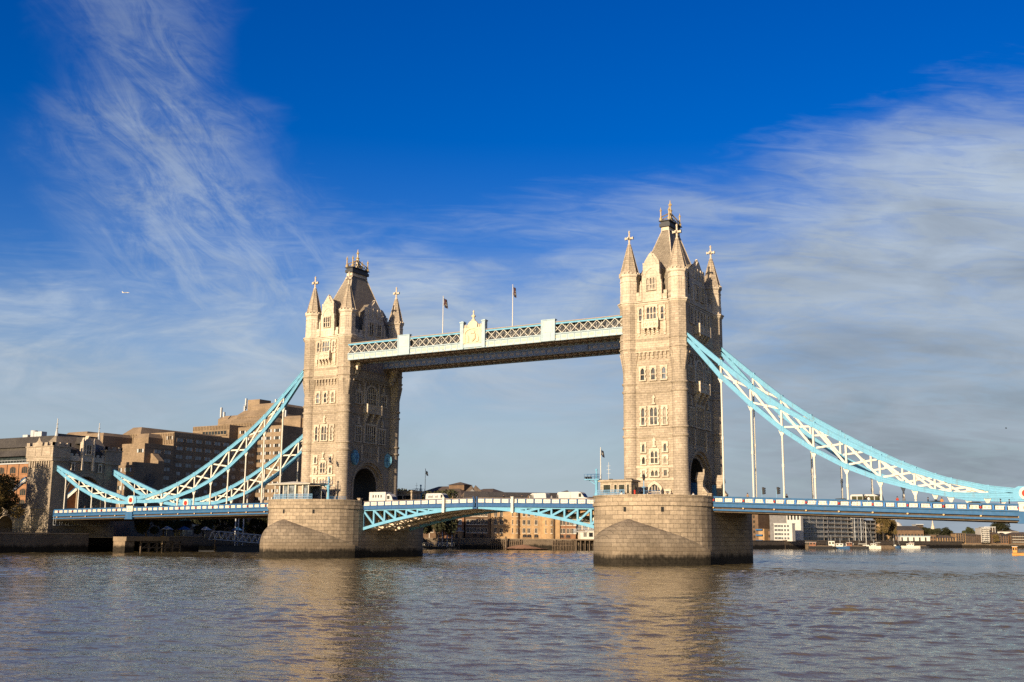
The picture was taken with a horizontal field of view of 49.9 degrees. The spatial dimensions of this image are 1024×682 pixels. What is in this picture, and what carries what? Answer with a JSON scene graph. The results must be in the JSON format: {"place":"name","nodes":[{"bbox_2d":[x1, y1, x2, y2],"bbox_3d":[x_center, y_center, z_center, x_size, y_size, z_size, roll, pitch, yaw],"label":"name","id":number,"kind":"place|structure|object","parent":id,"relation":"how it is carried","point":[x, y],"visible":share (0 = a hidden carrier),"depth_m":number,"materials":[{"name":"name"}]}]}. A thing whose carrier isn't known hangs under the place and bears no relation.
{"place":"outdoors","nodes":[
{"label":"outdoors","id":0,"kind":"place"},
{"bbox_2d":[0,545,1023,681],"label":"river water","id":1,"kind":"structure","parent":0,"point":[476,615],"depth_m":66.13,"materials":[{"name":"liquid"}]},
{"bbox_2d":[113,537,180,552],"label":"timber jetty","id":2,"kind":"object","parent":1,"relation":"in","point":[123,544],"visible":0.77,"depth_m":286.91,"materials":[{"name":"wood"}]},
{"bbox_2d":[198,545,259,551],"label":"floating pontoon","id":3,"kind":"object","parent":1,"relation":"on","point":[236,548],"visible":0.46,"depth_m":314.52,"materials":[{"name":"metal"}]},
{"bbox_2d":[208,531,261,543],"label":"pier gangway","id":4,"kind":"object","parent":3,"relation":"on","point":[233,540],"visible":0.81,"depth_m":319.15,"materials":[{"name":"grey paint"}]},
{"bbox_2d":[259,498,422,557],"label":"bridge pier","id":5,"kind":"structure","parent":1,"relation":"in","point":[314,528],"depth_m":240.23,"materials":[{"name":"stone"}]},
{"bbox_2d":[273,494,311,498],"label":"railing","id":6,"kind":"object","parent":5,"relation":"on","point":[280,496],"visible":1,"depth_m":241.54,"materials":[{"name":"white metal"}]},
{"bbox_2d":[267,482,327,498],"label":"glass pavilion","id":7,"kind":"structure","parent":5,"relation":"on","point":[296,488],"depth_m":245.65,"materials":[{"name":"beige paint"}]},
{"bbox_2d":[301,251,403,505],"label":"bridge tower","id":8,"kind":"structure","parent":5,"relation":"on","point":[349,406],"depth_m":258.04,"materials":[{"name":"stone"}]},
{"bbox_2d":[136,370,303,505],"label":"suspension chain","id":9,"kind":"object","parent":8,"relation":"hanging from","point":[292,388],"visible":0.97,"depth_m":267.96,"materials":[{"name":"blue paint"}]},
{"bbox_2d":[52,503,267,520],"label":"side span","id":10,"kind":"object","parent":9,"relation":"hanging from","point":[225,511],"visible":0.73,"depth_m":278.92,"materials":[{"name":"metal"}]},
{"bbox_2d":[124,496,137,518],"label":"chain joint","id":11,"kind":"object","parent":10,"relation":"attached to","point":[130,500],"visible":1,"depth_m":283.33,"materials":[{"name":"blue paint"}]},
{"bbox_2d":[191,434,302,508],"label":"suspension chain","id":12,"kind":"object","parent":8,"relation":"hanging from","point":[276,459],"visible":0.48,"depth_m":287.95,"materials":[{"name":"blue paint"}]},
{"bbox_2d":[319,424,328,441],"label":"window","id":13,"kind":"structure","parent":8,"relation":"in","point":[324,427],"depth_m":254.18,"materials":[{"name":"stone"}]},
{"bbox_2d":[321,339,330,351],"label":"window","id":14,"kind":"structure","parent":8,"relation":"in","point":[326,344],"depth_m":257.37,"materials":[{"name":"stone"}]},
{"bbox_2d":[354,389,362,404],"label":"window","id":15,"kind":"structure","parent":8,"relation":"in","point":[358,393],"depth_m":257.37,"materials":[{"name":"stone"}]},
{"bbox_2d":[354,425,362,442],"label":"window","id":16,"kind":"structure","parent":8,"relation":"in","point":[357,428],"depth_m":255.92,"materials":[{"name":"stone"}]},
{"bbox_2d":[364,423,376,444],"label":"window","id":17,"kind":"structure","parent":8,"relation":"in","point":[370,430],"depth_m":260.08,"materials":[{"name":"glass"}]},
{"bbox_2d":[365,385,377,405],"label":"window","id":18,"kind":"structure","parent":8,"relation":"in","point":[371,393],"depth_m":261.61,"materials":[{"name":"glass"}]},
{"bbox_2d":[378,428,385,445],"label":"window","id":19,"kind":"structure","parent":8,"relation":"in","point":[382,432],"depth_m":263.60,"materials":[{"name":"glass"}]},
{"bbox_2d":[347,310,622,364],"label":"walkway","id":20,"kind":"structure","parent":8,"relation":"attached to","point":[473,337],"depth_m":234.95,"materials":[{"name":"metal"}]},
{"bbox_2d":[383,342,619,371],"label":"walkway","id":21,"kind":"structure","parent":8,"relation":"attached to","point":[576,351],"depth_m":250.23,"materials":[{"name":"metal"}]},
{"bbox_2d":[369,492,396,505],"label":"box lorry","id":22,"kind":"object","parent":5,"relation":"on","point":[380,496],"visible":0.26,"depth_m":248.97,"materials":[{"name":"white paint"}]},
{"bbox_2d":[397,490,421,504],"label":"control cabin","id":23,"kind":"object","parent":5,"relation":"on","point":[409,495],"visible":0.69,"depth_m":270.96,"materials":[{"name":"stone"}]},
{"bbox_2d":[363,497,507,530],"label":"bascule leaf","id":24,"kind":"object","parent":5,"relation":"attached to","point":[426,512],"visible":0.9,"depth_m":242.99,"materials":[{"name":"metal"}]},
{"bbox_2d":[425,493,450,503],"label":"delivery van","id":25,"kind":"object","parent":24,"relation":"on","point":[434,495],"visible":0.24,"depth_m":241.58,"materials":[{"name":"white paint"}]},
{"bbox_2d":[573,539,593,549],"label":"timber wharf","id":26,"kind":"structure","parent":1,"relation":"in","point":[584,544],"depth_m":431.74,"materials":[{"name":"wood"}]},
{"bbox_2d":[578,530,593,538],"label":"white pavilion","id":27,"kind":"structure","parent":26,"relation":"on","point":[587,534],"depth_m":432.54,"materials":[{"name":"beige paint"}]},
{"bbox_2d":[593,493,752,565],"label":"bridge pier","id":28,"kind":"structure","parent":1,"relation":"in","point":[660,530],"depth_m":198.46,"materials":[{"name":"stone"}]},
{"bbox_2d":[473,496,593,528],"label":"bascule leaf","id":29,"kind":"object","parent":28,"relation":"attached to","point":[556,508],"visible":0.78,"depth_m":223.61,"materials":[{"name":"metal"}]},
{"bbox_2d":[557,492,588,503],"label":"delivery van","id":30,"kind":"object","parent":29,"relation":"on","point":[571,494],"visible":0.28,"depth_m":224.39,"materials":[{"name":"white paint"}]},
{"bbox_2d":[584,469,601,495],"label":"signal mast","id":31,"kind":"object","parent":28,"relation":"on","point":[596,480],"visible":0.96,"depth_m":208.61,"materials":[{"name":"blue metal"}]},
{"bbox_2d":[598,478,639,494],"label":"control cabin","id":32,"kind":"object","parent":28,"relation":"on","point":[629,485],"visible":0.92,"depth_m":206.25,"materials":[{"name":"stone"}]},
{"bbox_2d":[618,202,723,494],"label":"bridge tower","id":33,"kind":"structure","parent":28,"relation":"on","point":[670,296],"depth_m":215.37,"materials":[{"name":"stone"}]},
{"bbox_2d":[639,366,646,381],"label":"window","id":34,"kind":"structure","parent":33,"relation":"in","point":[642,370],"depth_m":215.19,"materials":[{"name":"stone"}]},
{"bbox_2d":[639,406,646,425],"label":"window","id":35,"kind":"structure","parent":33,"relation":"in","point":[642,409],"depth_m":213.75,"materials":[{"name":"stone"}]},
{"bbox_2d":[645,276,655,290],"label":"window","id":36,"kind":"structure","parent":33,"relation":"in","point":[650,282],"depth_m":216.78,"materials":[{"name":"stone"}]},
{"bbox_2d":[645,304,657,318],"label":"window","id":37,"kind":"structure","parent":33,"relation":"in","point":[651,312],"depth_m":215.83,"materials":[{"name":"stone"}]},
{"bbox_2d":[649,365,656,380],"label":"window","id":38,"kind":"structure","parent":33,"relation":"in","point":[653,374],"depth_m":214.09,"materials":[{"name":"stone"}]},
{"bbox_2d":[648,405,659,425],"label":"window","id":39,"kind":"structure","parent":33,"relation":"in","point":[653,418],"depth_m":212.69,"materials":[{"name":"stone"}]},
{"bbox_2d":[649,449,659,464],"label":"window","id":40,"kind":"structure","parent":33,"relation":"in","point":[654,456],"depth_m":211.29,"materials":[{"name":"stone"}]},
{"bbox_2d":[646,481,663,493],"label":"doorway","id":41,"kind":"structure","parent":33,"relation":"in","point":[654,485],"depth_m":210.16,"materials":[{"name":"stone"}]},
{"bbox_2d":[659,304,665,319],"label":"window","id":42,"kind":"structure","parent":33,"relation":"in","point":[662,307],"depth_m":214.56,"materials":[{"name":"stone"}]},
{"bbox_2d":[660,365,667,379],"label":"window","id":43,"kind":"structure","parent":33,"relation":"in","point":[663,368],"depth_m":212.95,"materials":[{"name":"stone"}]},
{"bbox_2d":[661,405,668,424],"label":"window","id":44,"kind":"structure","parent":33,"relation":"in","point":[664,408],"depth_m":211.50,"materials":[{"name":"stone"}]},
{"bbox_2d":[688,406,694,427],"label":"window","id":45,"kind":"structure","parent":33,"relation":"in","point":[691,417],"depth_m":214.56,"materials":[{"name":"stone"}]},
{"bbox_2d":[694,359,703,383],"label":"window","id":46,"kind":"structure","parent":33,"relation":"in","point":[699,366],"depth_m":220.30,"materials":[{"name":"glass"}]},
{"bbox_2d":[696,405,705,429],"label":"window","id":47,"kind":"structure","parent":33,"relation":"in","point":[700,409],"depth_m":218.82,"materials":[{"name":"stone"}]},
{"bbox_2d":[705,411,711,431],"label":"window","id":48,"kind":"structure","parent":33,"relation":"in","point":[708,414],"depth_m":222.27,"materials":[{"name":"stone"}]},
{"bbox_2d":[687,333,1013,502],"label":"suspension chain","id":49,"kind":"object","parent":33,"relation":"hanging from","point":[701,350],"visible":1,"depth_m":195.12,"materials":[{"name":"blue paint"}]},
{"bbox_2d":[712,496,1023,522],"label":"side span","id":50,"kind":"object","parent":49,"relation":"hanging from","point":[917,510],"visible":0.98,"depth_m":190.48,"materials":[{"name":"metal"}]},
{"bbox_2d":[850,494,883,505],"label":"minibus","id":51,"kind":"object","parent":50,"relation":"on","point":[862,496],"visible":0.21,"depth_m":202.38,"materials":[{"name":"white paint"}]},
{"bbox_2d":[1013,486,1023,523],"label":"chain joint","id":52,"kind":"object","parent":50,"relation":"attached to","point":[1018,492],"visible":1,"depth_m":177.66,"materials":[{"name":"blue paint"}]},
{"bbox_2d":[721,347,1023,503],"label":"suspension chain","id":53,"kind":"object","parent":33,"relation":"hanging from","point":[731,360],"visible":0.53,"depth_m":214.45,"materials":[{"name":"blue paint"}]},
{"bbox_2d":[691,469,708,494],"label":"portal lodge","id":54,"kind":"structure","parent":28,"relation":"on","point":[698,488],"depth_m":211.40,"materials":[{"name":"stone"}]},
{"bbox_2d":[712,472,727,501],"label":"portal lodge","id":55,"kind":"structure","parent":28,"relation":"on","point":[717,489],"depth_m":220.32,"materials":[{"name":"stone"}]},
{"bbox_2d":[0,0,1023,533],"label":"sky","id":56,"kind":"structure","parent":0,"point":[852,171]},
{"bbox_2d":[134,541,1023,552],"bbox_3d":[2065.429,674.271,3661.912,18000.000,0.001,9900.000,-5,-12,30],"label":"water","id":57,"kind":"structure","parent":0,"point":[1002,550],"depth_m":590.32,"materials":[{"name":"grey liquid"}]},
{"bbox_2d":[423,533,456,548],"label":"landing stage","id":58,"kind":"object","parent":57,"relation":"in","point":[442,547],"visible":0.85,"depth_m":420.79,"materials":[{"name":"metal"}]},
{"bbox_2d":[490,539,522,549],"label":"pile fender","id":59,"kind":"object","parent":57,"relation":"in","point":[503,541],"visible":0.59,"depth_m":430.45,"materials":[{"name":"brown wood"}]},
{"bbox_2d":[552,540,573,549],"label":"pile fender","id":60,"kind":"object","parent":57,"relation":"in","point":[563,545],"visible":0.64,"depth_m":433.28,"materials":[{"name":"brown wood"}]},
{"bbox_2d":[808,542,835,548],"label":"river barge","id":61,"kind":"object","parent":57,"relation":"on","point":[813,545],"visible":1,"depth_m":618.61,"materials":[{"name":"metal"}]},
{"bbox_3d":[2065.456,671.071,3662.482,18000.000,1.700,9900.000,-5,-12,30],"label":"ground","id":62,"kind":"structure","parent":0,"visible":0},
{"bbox_2d":[0,473,24,518],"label":"broadleaf tree","id":63,"kind":"object","parent":62,"relation":"on","point":[7,495],"visible":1,"depth_m":299.87,"materials":[{"name":"green plant"}]},
{"bbox_2d":[0,503,24,532],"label":"approach viaduct","id":64,"kind":"object","parent":62,"relation":"on","point":[6,522],"visible":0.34,"depth_m":307.69,"materials":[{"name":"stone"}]},
{"bbox_2d":[0,528,73,532],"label":"railing","id":65,"kind":"object","parent":62,"relation":"on","point":[34,530],"visible":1,"depth_m":273.83,"materials":[{"name":"metal"}]},
{"bbox_2d":[0,430,75,507],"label":"brick warehouse","id":66,"kind":"structure","parent":62,"relation":"on","point":[13,458],"depth_m":359.09,"materials":[{"name":"brown brick"}]},
{"bbox_2d":[0,532,88,552],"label":"quay wall","id":67,"kind":"structure","parent":62,"relation":"on","point":[12,542],"depth_m":274.31,"materials":[{"name":"stone"}]},
{"bbox_2d":[23,419,122,550],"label":"stone gatehouse","id":68,"kind":"object","parent":62,"relation":"on","point":[95,460],"visible":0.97,"depth_m":305.36,"materials":[{"name":"stone"}]},
{"bbox_2d":[57,465,126,509],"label":"suspension chain","id":69,"kind":"object","parent":68,"relation":"attached to","point":[65,473],"visible":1,"depth_m":293.22,"materials":[{"name":"blue paint"}]},
{"bbox_2d":[112,469,181,506],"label":"suspension chain","id":70,"kind":"object","parent":68,"relation":"attached to","point":[120,476],"visible":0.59,"depth_m":311.06,"materials":[{"name":"blue paint"}]},
{"bbox_2d":[133,504,163,536],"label":"broadleaf tree","id":71,"kind":"object","parent":62,"relation":"on","point":[142,526],"visible":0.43,"depth_m":304.49,"materials":[{"name":"green plant"}]},
{"bbox_2d":[157,505,181,535],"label":"broadleaf tree","id":72,"kind":"object","parent":62,"relation":"on","point":[171,524],"visible":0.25,"depth_m":312.13,"materials":[{"name":"green plant"}]},
{"bbox_2d":[174,528,195,535],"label":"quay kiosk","id":73,"kind":"object","parent":62,"relation":"on","point":[177,532],"visible":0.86,"depth_m":314.43,"materials":[{"name":"black glass"}]},
{"bbox_2d":[67,398,303,537],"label":"concrete hotel","id":74,"kind":"structure","parent":62,"relation":"on","point":[158,459],"depth_m":367.33,"materials":[{"name":"brown concrete"}]},
{"bbox_2d":[173,502,203,533],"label":"broadleaf tree","id":75,"kind":"object","parent":62,"relation":"on","point":[188,524],"visible":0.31,"depth_m":318.15,"materials":[{"name":"green plant"}]},
{"bbox_2d":[199,519,217,535],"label":"broadleaf tree","id":76,"kind":"object","parent":62,"relation":"on","point":[208,523],"visible":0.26,"depth_m":327.35,"materials":[{"name":"green plant"}]},
{"bbox_2d":[212,505,237,535],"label":"broadleaf tree","id":77,"kind":"object","parent":62,"relation":"on","point":[223,527],"visible":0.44,"depth_m":335.70,"materials":[{"name":"green plant"}]},
{"bbox_2d":[227,518,247,534],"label":"broadleaf tree","id":78,"kind":"object","parent":62,"relation":"on","point":[245,523],"visible":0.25,"depth_m":343.01,"materials":[{"name":"green plant"}]},
{"bbox_2d":[246,518,267,536],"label":"broadleaf tree","id":79,"kind":"object","parent":62,"relation":"on","point":[256,522],"visible":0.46,"depth_m":352.00,"materials":[{"name":"green plant"}]},
{"bbox_2d":[160,536,423,551],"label":"quay wall","id":80,"kind":"structure","parent":62,"relation":"on","point":[190,543],"depth_m":317.35,"materials":[{"name":"stone"}]},
{"bbox_2d":[423,489,458,540],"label":"broadleaf tree","id":81,"kind":"object","parent":62,"relation":"on","point":[451,525],"visible":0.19,"depth_m":403.06,"materials":[{"name":"green plant"}]},
{"bbox_2d":[443,493,463,537],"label":"brick house","id":82,"kind":"structure","parent":62,"relation":"on","point":[460,526],"depth_m":433.61,"materials":[{"name":"brown brick"}]},
{"bbox_2d":[422,482,501,532],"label":"dock house","id":83,"kind":"structure","parent":62,"relation":"on","point":[460,488],"depth_m":483.25,"materials":[{"name":"brick"}]},
{"bbox_2d":[464,491,489,537],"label":"brick flats","id":84,"kind":"structure","parent":62,"relation":"on","point":[477,526],"depth_m":434.19,"materials":[{"name":"brick"}]},
{"bbox_2d":[423,538,591,549],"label":"quay wall","id":85,"kind":"structure","parent":62,"relation":"on","point":[484,543],"depth_m":430.49,"materials":[{"name":"concrete"}]},
{"bbox_2d":[488,492,559,539],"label":"brick flats","id":86,"kind":"structure","parent":62,"relation":"on","point":[510,525],"depth_m":435.67,"materials":[{"name":"brick"}]},
{"bbox_2d":[560,490,575,538],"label":"brick flats","id":87,"kind":"structure","parent":62,"relation":"on","point":[567,530],"depth_m":438.20,"materials":[{"name":"brick"}]},
{"bbox_2d":[576,511,593,538],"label":"arcaded house","id":88,"kind":"structure","parent":62,"relation":"on","point":[580,528],"depth_m":440.43,"materials":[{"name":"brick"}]},
{"bbox_2d":[752,514,769,539],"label":"brick block","id":89,"kind":"structure","parent":62,"relation":"on","point":[760,526],"depth_m":688.42,"materials":[{"name":"brown brick"}]},
{"bbox_2d":[753,540,784,548],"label":"quay wall","id":90,"kind":"structure","parent":62,"relation":"on","point":[768,544],"depth_m":588.87,"materials":[{"name":"concrete"}]},
{"bbox_2d":[773,523,795,540],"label":"white flats","id":91,"kind":"structure","parent":62,"relation":"on","point":[784,531],"depth_m":609.48,"materials":[{"name":"grey paint"}]},
{"bbox_2d":[786,516,803,539],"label":"white flats","id":92,"kind":"structure","parent":62,"relation":"on","point":[798,522],"depth_m":623.86,"materials":[{"name":"grey paint"}]},
{"bbox_2d":[769,515,827,539],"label":"modern flats","id":93,"kind":"structure","parent":62,"relation":"on","point":[814,528],"depth_m":645.80,"materials":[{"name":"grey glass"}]},
{"bbox_2d":[825,517,851,539],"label":"modern flats","id":94,"kind":"structure","parent":62,"relation":"on","point":[838,528],"depth_m":673.54,"materials":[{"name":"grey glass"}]},
{"bbox_2d":[849,518,866,540],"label":"modern flats","id":95,"kind":"structure","parent":62,"relation":"on","point":[859,529],"depth_m":692.75,"materials":[{"name":"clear glass"}]},
{"bbox_2d":[864,520,876,540],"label":"modern flats","id":96,"kind":"structure","parent":62,"relation":"on","point":[871,525],"depth_m":707.87,"materials":[{"name":"concrete"}]},
{"bbox_2d":[785,540,961,548],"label":"quay wall","id":97,"kind":"structure","parent":62,"relation":"on","point":[798,544],"depth_m":708.67,"materials":[{"name":"concrete"}]},
{"bbox_2d":[874,519,891,540],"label":"broadleaf tree","id":98,"kind":"object","parent":62,"relation":"on","point":[886,523],"visible":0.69,"depth_m":713.40,"materials":[{"name":"green plant"}]},
{"bbox_2d":[876,524,894,540],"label":"brick block","id":99,"kind":"structure","parent":62,"relation":"on","point":[879,536],"depth_m":740.11,"materials":[{"name":"brown brick"}]},
{"bbox_2d":[887,519,897,540],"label":"broadleaf tree","id":100,"kind":"object","parent":62,"relation":"on","point":[893,528],"visible":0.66,"depth_m":721.97,"materials":[{"name":"green plant"}]},
{"bbox_2d":[895,526,923,540],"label":"wharf building","id":101,"kind":"structure","parent":62,"relation":"on","point":[909,531],"depth_m":850.22,"materials":[{"name":"brick"}]},
{"bbox_2d":[898,536,929,541],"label":"riverside shed","id":102,"kind":"structure","parent":62,"relation":"on","point":[915,538],"depth_m":837.13,"materials":[{"name":"beige paint"}]},
{"bbox_2d":[950,533,965,543],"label":"wharf building","id":103,"kind":"structure","parent":62,"relation":"on","point":[960,537],"depth_m":832.70,"materials":[{"name":"brick"}]},
{"bbox_2d":[965,534,981,543],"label":"wharf building","id":104,"kind":"structure","parent":62,"relation":"on","point":[973,538],"depth_m":832.34,"materials":[{"name":"brick"}]},
{"bbox_2d":[975,528,989,541],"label":"white flats","id":105,"kind":"structure","parent":62,"relation":"on","point":[984,533],"depth_m":831.60,"materials":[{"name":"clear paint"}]},
{"bbox_2d":[962,544,1023,547],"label":"quay wall","id":106,"kind":"structure","parent":62,"relation":"on","point":[989,545],"depth_m":821.67,"materials":[{"name":"concrete"}]},
{"bbox_2d":[990,523,1010,530],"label":"broadleaf tree","id":107,"kind":"object","parent":62,"relation":"on","point":[1000,526],"visible":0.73,"depth_m":849.86,"materials":[{"name":"green plant"}]},
{"bbox_2d":[1006,532,1023,544],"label":"wharf building","id":108,"kind":"structure","parent":62,"relation":"on","point":[1016,537],"depth_m":827.64,"materials":[{"name":"brick"}]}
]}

